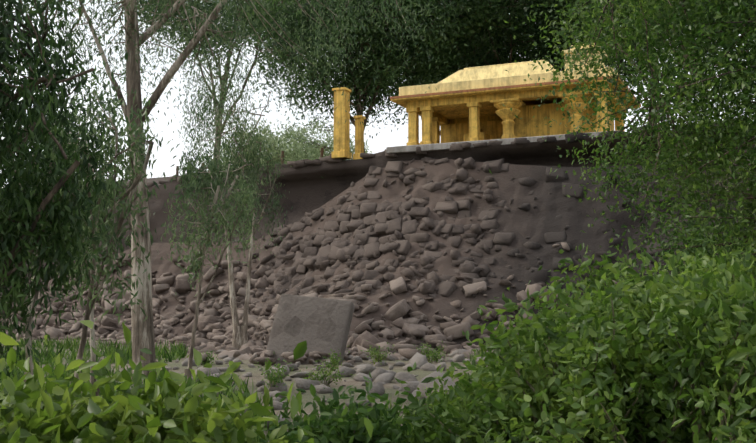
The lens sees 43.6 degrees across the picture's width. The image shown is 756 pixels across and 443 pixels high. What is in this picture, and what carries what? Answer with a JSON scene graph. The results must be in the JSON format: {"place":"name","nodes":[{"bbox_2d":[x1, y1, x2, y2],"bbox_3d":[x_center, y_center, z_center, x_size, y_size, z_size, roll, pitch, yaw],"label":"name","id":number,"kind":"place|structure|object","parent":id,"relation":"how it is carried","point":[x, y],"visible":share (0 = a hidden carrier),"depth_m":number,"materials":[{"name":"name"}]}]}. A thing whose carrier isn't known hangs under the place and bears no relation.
{"place":"outdoors","nodes":[
{"label":"outdoors","id":0,"kind":"place"},
{"bbox_2d":[96,0,288,172],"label":"tree leaves","id":1,"kind":"object","parent":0,"point":[192,22],"depth_m":61.11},
{"bbox_2d":[0,339,497,435],"bbox_3d":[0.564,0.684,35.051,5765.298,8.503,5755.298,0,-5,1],"label":"ground","id":2,"kind":"structure","parent":0,"point":[390,391],"depth_m":20.59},
{"bbox_2d":[0,347,75,432],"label":"shrub leaves","id":3,"kind":"object","parent":2,"relation":"on","point":[11,358],"visible":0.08,"depth_m":5.43,"materials":[{"name":"green plant"}]},
{"bbox_2d":[0,53,89,378],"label":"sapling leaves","id":4,"kind":"object","parent":2,"relation":"on","point":[33,288],"depth_m":9.44,"materials":[{"name":"green plant"}]},
{"bbox_2d":[32,378,63,407],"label":"shrub leaves","id":5,"kind":"object","parent":2,"relation":"on","point":[43,387],"depth_m":6.63,"materials":[{"name":"green plant"}]},
{"bbox_2d":[1,47,109,381],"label":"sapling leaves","id":6,"kind":"object","parent":2,"relation":"on","point":[86,132],"depth_m":12.56,"materials":[{"name":"green plant"}]},
{"bbox_2d":[0,0,127,391],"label":"tree","id":7,"kind":"object","parent":2,"relation":"on","point":[61,237],"depth_m":8.66,"materials":[{"name":"green plant"}]},
{"bbox_2d":[0,374,132,413],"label":"shrub leaves","id":8,"kind":"object","parent":2,"relation":"on","point":[118,389],"visible":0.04,"depth_m":6.69,"materials":[{"name":"green plant"}]},
{"bbox_2d":[0,332,166,442],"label":"shrub leaves","id":9,"kind":"object","parent":2,"relation":"on","point":[24,409],"visible":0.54,"depth_m":4.67,"materials":[{"name":"green plant"}]},
{"bbox_2d":[42,92,151,395],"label":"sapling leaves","id":10,"kind":"object","parent":2,"relation":"on","point":[110,194],"depth_m":13.51,"materials":[{"name":"green plant"}]},
{"bbox_2d":[26,45,181,406],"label":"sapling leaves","id":11,"kind":"object","parent":2,"relation":"on","point":[120,158],"depth_m":11.08,"materials":[{"name":"green plant"}]},
{"bbox_2d":[72,355,146,411],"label":"shrub leaves","id":12,"kind":"object","parent":2,"relation":"on","point":[103,386],"depth_m":6.70,"materials":[{"name":"green plant"}]},
{"bbox_2d":[0,348,230,442],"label":"shrub leaves","id":13,"kind":"object","parent":2,"relation":"on","point":[12,427],"visible":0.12,"depth_m":4.78,"materials":[{"name":"green plant"}]},
{"bbox_2d":[0,320,272,442],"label":"shrub leaves","id":14,"kind":"object","parent":2,"relation":"on","point":[109,419],"depth_m":4.78,"materials":[{"name":"green plant"}]},
{"bbox_2d":[83,348,283,442],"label":"shrub leaves","id":15,"kind":"object","parent":2,"relation":"on","point":[190,381],"visible":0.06,"depth_m":6.16,"materials":[{"name":"green plant"}]},
{"bbox_2d":[0,340,372,442],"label":"shrub leaves","id":16,"kind":"object","parent":2,"relation":"on","point":[245,421],"visible":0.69,"depth_m":4.81,"materials":[{"name":"green plant"}]},
{"bbox_2d":[153,136,264,382],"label":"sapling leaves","id":17,"kind":"object","parent":2,"relation":"on","point":[206,179],"depth_m":16.99,"materials":[{"name":"green plant"}]},
{"bbox_2d":[200,351,217,364],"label":"weed leaves","id":18,"kind":"object","parent":2,"relation":"on","point":[209,357],"depth_m":25.39,"materials":[{"name":"green plant"}]},
{"bbox_2d":[190,69,271,348],"bbox_3d":[-5.520,-0.527,34.299,2.720,10.190,2.995,-1,-5,14],"label":"tree","id":19,"kind":"object","parent":2,"relation":"on","point":[236,340],"visible":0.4,"depth_m":34.04,"materials":[{"name":"brown plant"}]},
{"bbox_2d":[173,48,270,213],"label":"twin tree leaves","id":20,"kind":"object","parent":19,"relation":"attached to","point":[209,125],"visible":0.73,"depth_m":34.10,"materials":[{"name":"green plant"}]},
{"bbox_2d":[0,0,470,381],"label":"tall tree","id":21,"kind":"object","parent":2,"relation":"on","point":[211,39],"depth_m":19.55,"materials":[{"name":"plant"}]},
{"bbox_2d":[224,128,275,345],"bbox_3d":[-4.885,0.405,33.879,2.122,8.259,2.300,5,-7,-44],"label":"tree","id":22,"kind":"object","parent":2,"relation":"on","point":[244,337],"visible":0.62,"depth_m":34.02,"materials":[{"name":"brown plant"}]},
{"bbox_2d":[206,100,291,260],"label":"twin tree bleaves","id":23,"kind":"object","parent":22,"relation":"attached to","point":[255,184],"visible":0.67,"depth_m":34.12,"materials":[{"name":"green plant"}]},
{"bbox_2d":[0,335,499,441],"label":"grass tufts","id":24,"kind":"object","parent":2,"relation":"on","point":[178,352],"visible":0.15,"depth_m":26.19,"materials":[{"name":"green plant"}]},
{"bbox_2d":[220,118,325,170],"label":"tree leaves","id":25,"kind":"object","parent":2,"relation":"on","point":[298,155],"depth_m":78.05,"materials":[{"name":"green plant"}]},
{"bbox_2d":[254,358,293,391],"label":"weed leaves","id":26,"kind":"object","parent":2,"relation":"on","point":[276,378],"depth_m":17.20,"materials":[{"name":"green plant"}]},
{"bbox_2d":[45,349,506,441],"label":"pebbles","id":27,"kind":"object","parent":2,"relation":"on","point":[380,376],"visible":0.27,"depth_m":19.86,"materials":[{"name":"grey stone"}]},
{"bbox_2d":[266,294,354,364],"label":"fallen slab","id":28,"kind":"structure","parent":2,"relation":"on","point":[323,325],"depth_m":25.75,"materials":[{"name":"stone"}]},
{"bbox_2d":[202,348,421,365],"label":"foot stones","id":29,"kind":"object","parent":2,"relation":"on","point":[261,357],"visible":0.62,"depth_m":25.04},
{"bbox_2d":[255,372,380,442],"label":"shrub leaves","id":30,"kind":"object","parent":2,"relation":"on","point":[322,404],"visible":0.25,"depth_m":6.74,"materials":[{"name":"green plant"}]},
{"bbox_2d":[272,115,371,159],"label":"tree leaves","id":31,"kind":"object","parent":2,"relation":"on","point":[305,139],"depth_m":83.74,"materials":[{"name":"green plant"}]},
{"bbox_2d":[300,361,352,386],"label":"weed leaves","id":32,"kind":"object","parent":2,"relation":"on","point":[320,372],"depth_m":18.28,"materials":[{"name":"green plant"}]},
{"bbox_2d":[315,349,341,370],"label":"weed leaves","id":33,"kind":"object","parent":2,"relation":"on","point":[335,360],"depth_m":22.52,"materials":[{"name":"green plant"}]},
{"bbox_2d":[0,237,682,359],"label":"rubble stones","id":34,"kind":"object","parent":2,"relation":"on","point":[411,329],"visible":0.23,"depth_m":37.21,"materials":[{"name":"grey stone"}]},
{"bbox_2d":[287,376,419,442],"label":"shrub leaves","id":35,"kind":"object","parent":2,"relation":"on","point":[344,423],"depth_m":6.39,"materials":[{"name":"green plant"}]},
{"bbox_2d":[235,0,503,152],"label":"tree leaves","id":36,"kind":"object","parent":2,"relation":"on","point":[392,66],"depth_m":50.45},
{"bbox_2d":[0,159,755,353],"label":"rubble slope","id":37,"kind":"structure","parent":2,"relation":"on","point":[538,223],"depth_m":36.65,"materials":[{"name":"grey stone"}]},
{"bbox_2d":[87,117,755,315],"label":"mound stones","id":38,"kind":"object","parent":37,"relation":"on","point":[387,218],"visible":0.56,"depth_m":38.44,"materials":[{"name":"grey stone"}]},
{"bbox_2d":[281,151,284,163],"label":"fence post","id":39,"kind":"object","parent":38,"relation":"on","point":[283,156],"visible":0.48,"depth_m":44.95,"materials":[{"name":"brown wood"}]},
{"bbox_2d":[0,129,755,296],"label":"cliff","id":40,"kind":"structure","parent":2,"relation":"on","point":[309,188],"depth_m":44.24,"materials":[{"name":"stone"}]},
{"bbox_2d":[331,87,351,159],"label":"pillar","id":41,"kind":"structure","parent":40,"relation":"on","point":[341,133],"depth_m":42.96,"materials":[{"name":"yellow paint"}]},
{"bbox_2d":[353,115,365,159],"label":"column","id":42,"kind":"structure","parent":40,"relation":"on","point":[359,138],"depth_m":43.59,"materials":[{"name":"yellow paint"}]},
{"bbox_2d":[386,130,619,153],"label":"stone platform","id":43,"kind":"structure","parent":40,"relation":"on","point":[424,147],"depth_m":40.54,"materials":[{"name":"grey stone"}]},
{"bbox_2d":[490,92,593,138],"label":"columns","id":44,"kind":"structure","parent":43,"relation":"on","point":[505,114],"depth_m":40.46,"materials":[{"name":"yellow stone"}]},
{"bbox_2d":[361,340,394,364],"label":"weed leaves","id":45,"kind":"object","parent":2,"relation":"on","point":[375,352],"depth_m":23.94,"materials":[{"name":"green plant"}]},
{"bbox_2d":[413,340,447,363],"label":"weed leaves","id":46,"kind":"object","parent":2,"relation":"on","point":[426,354],"depth_m":25.14,"materials":[{"name":"green plant"}]},
{"bbox_2d":[417,379,454,411],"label":"weed leaves","id":47,"kind":"object","parent":2,"relation":"on","point":[434,392],"visible":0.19,"depth_m":14.01,"materials":[{"name":"green plant"}]},
{"bbox_2d":[428,348,448,362],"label":"weed leaves","id":48,"kind":"object","parent":2,"relation":"on","point":[434,356],"depth_m":26.06,"materials":[{"name":"green plant"}]},
{"bbox_2d":[384,372,539,442],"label":"shrub leaves","id":49,"kind":"object","parent":2,"relation":"on","point":[459,395],"visible":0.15,"depth_m":6.63,"materials":[{"name":"green plant"}]},
{"bbox_2d":[390,352,571,442],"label":"shrub leaves","id":50,"kind":"object","parent":2,"relation":"on","point":[459,366],"depth_m":7.12,"materials":[{"name":"green plant"}]},
{"bbox_2d":[455,314,522,392],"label":"shrub leaves","id":51,"kind":"object","parent":2,"relation":"on","point":[474,358],"depth_m":8.92,"materials":[{"name":"green plant"}]},
{"bbox_2d":[357,0,664,84],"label":"tree leaves","id":52,"kind":"object","parent":2,"relation":"on","point":[520,35],"depth_m":52.51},
{"bbox_2d":[406,84,625,145],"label":"temple columns","id":53,"kind":"structure","parent":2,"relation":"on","point":[474,126],"depth_m":41.72,"materials":[{"name":"yellow stone"}]},
{"bbox_2d":[391,78,639,118],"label":"temple eave slab","id":54,"kind":"structure","parent":53,"relation":"on","point":[460,112],"depth_m":41.94,"materials":[{"name":"yellow stone"}]},
{"bbox_2d":[399,43,617,95],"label":"temple roof","id":55,"kind":"structure","parent":54,"relation":"on","point":[498,75],"depth_m":41.16,"materials":[{"name":"yellow stone"}]},
{"bbox_2d":[390,75,640,106],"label":"roof cornice","id":56,"kind":"structure","parent":54,"relation":"attached to","point":[482,89],"depth_m":40.33,"materials":[{"name":"yellow stone"}]},
{"bbox_2d":[411,352,681,442],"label":"shrub leaves","id":57,"kind":"object","parent":2,"relation":"on","point":[453,438],"depth_m":6.33,"materials":[{"name":"green plant"}]},
{"bbox_2d":[448,279,668,400],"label":"shrub leaves","id":58,"kind":"object","parent":2,"relation":"on","point":[583,299],"depth_m":8.39,"materials":[{"name":"green plant"}]},
{"bbox_2d":[387,286,755,442],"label":"shrub leaves","id":59,"kind":"object","parent":2,"relation":"on","point":[500,398],"depth_m":6.38,"materials":[{"name":"green plant"}]},
{"bbox_2d":[508,238,668,328],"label":"shrub leaves","id":60,"kind":"object","parent":2,"relation":"on","point":[584,270],"depth_m":9.59,"materials":[{"name":"green plant"}]},
{"bbox_2d":[434,236,755,442],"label":"shrub leaves","id":61,"kind":"object","parent":2,"relation":"on","point":[613,290],"depth_m":6.52,"materials":[{"name":"green plant"}]},
{"bbox_2d":[559,272,641,312],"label":"shrub leaves","id":62,"kind":"object","parent":2,"relation":"on","point":[605,287],"depth_m":12.05,"materials":[{"name":"green plant"}]},
{"bbox_2d":[465,239,755,442],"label":"shrub leaves","id":63,"kind":"object","parent":2,"relation":"on","point":[564,432],"depth_m":5.98,"materials":[{"name":"green plant"}]},
{"bbox_2d":[489,0,755,289],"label":"tree","id":64,"kind":"object","parent":2,"relation":"on","point":[731,85],"depth_m":10.83,"materials":[{"name":"green plant"}]},
{"bbox_2d":[493,260,755,442],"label":"shrub leaves","id":65,"kind":"object","parent":2,"relation":"on","point":[663,381],"depth_m":6.53,"materials":[{"name":"green plant"}]},
{"bbox_2d":[503,0,755,124],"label":"tree leaves","id":66,"kind":"object","parent":2,"relation":"on","point":[573,20],"depth_m":50.02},
{"bbox_2d":[603,256,678,299],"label":"shrub leaves","id":67,"kind":"object","parent":2,"relation":"on","point":[631,267],"depth_m":13.39,"materials":[{"name":"green plant"}]},
{"bbox_2d":[567,240,752,351],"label":"shrub leaves","id":68,"kind":"object","parent":2,"relation":"on","point":[690,268],"depth_m":8.01,"materials":[{"name":"green plant"}]},
{"bbox_2d":[579,235,755,442],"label":"shrub leaves","id":69,"kind":"object","parent":2,"relation":"on","point":[706,307],"depth_m":5.91,"materials":[{"name":"green plant"}]},
{"bbox_2d":[608,251,755,442],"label":"shrub leaves","id":70,"kind":"object","parent":2,"relation":"on","point":[749,294],"depth_m":6.65,"materials":[{"name":"green plant"}]},
{"bbox_2d":[621,248,755,323],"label":"shrub leaves","id":71,"kind":"object","parent":2,"relation":"on","point":[647,278],"visible":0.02,"depth_m":9.51,"materials":[{"name":"green plant"}]},
{"bbox_2d":[652,220,755,279],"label":"shrub leaves","id":72,"kind":"object","parent":2,"relation":"on","point":[665,257],"depth_m":12.63,"materials":[{"name":"green plant"}]},
{"bbox_2d":[0,0,754,187],"label":"sky","id":73,"kind":"structure","parent":0,"point":[386,138],"materials":[{"name":"white"}]},
{"bbox_2d":[340,2,538,134],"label":"tree leaves","id":74,"kind":"object","parent":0,"point":[460,49],"depth_m":60.72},
{"bbox_2d":[634,241,755,347],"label":"shrub leaves","id":75,"kind":"object","parent":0,"point":[729,265],"depth_m":8.63,"materials":[{"name":"green plant"}]}
]}

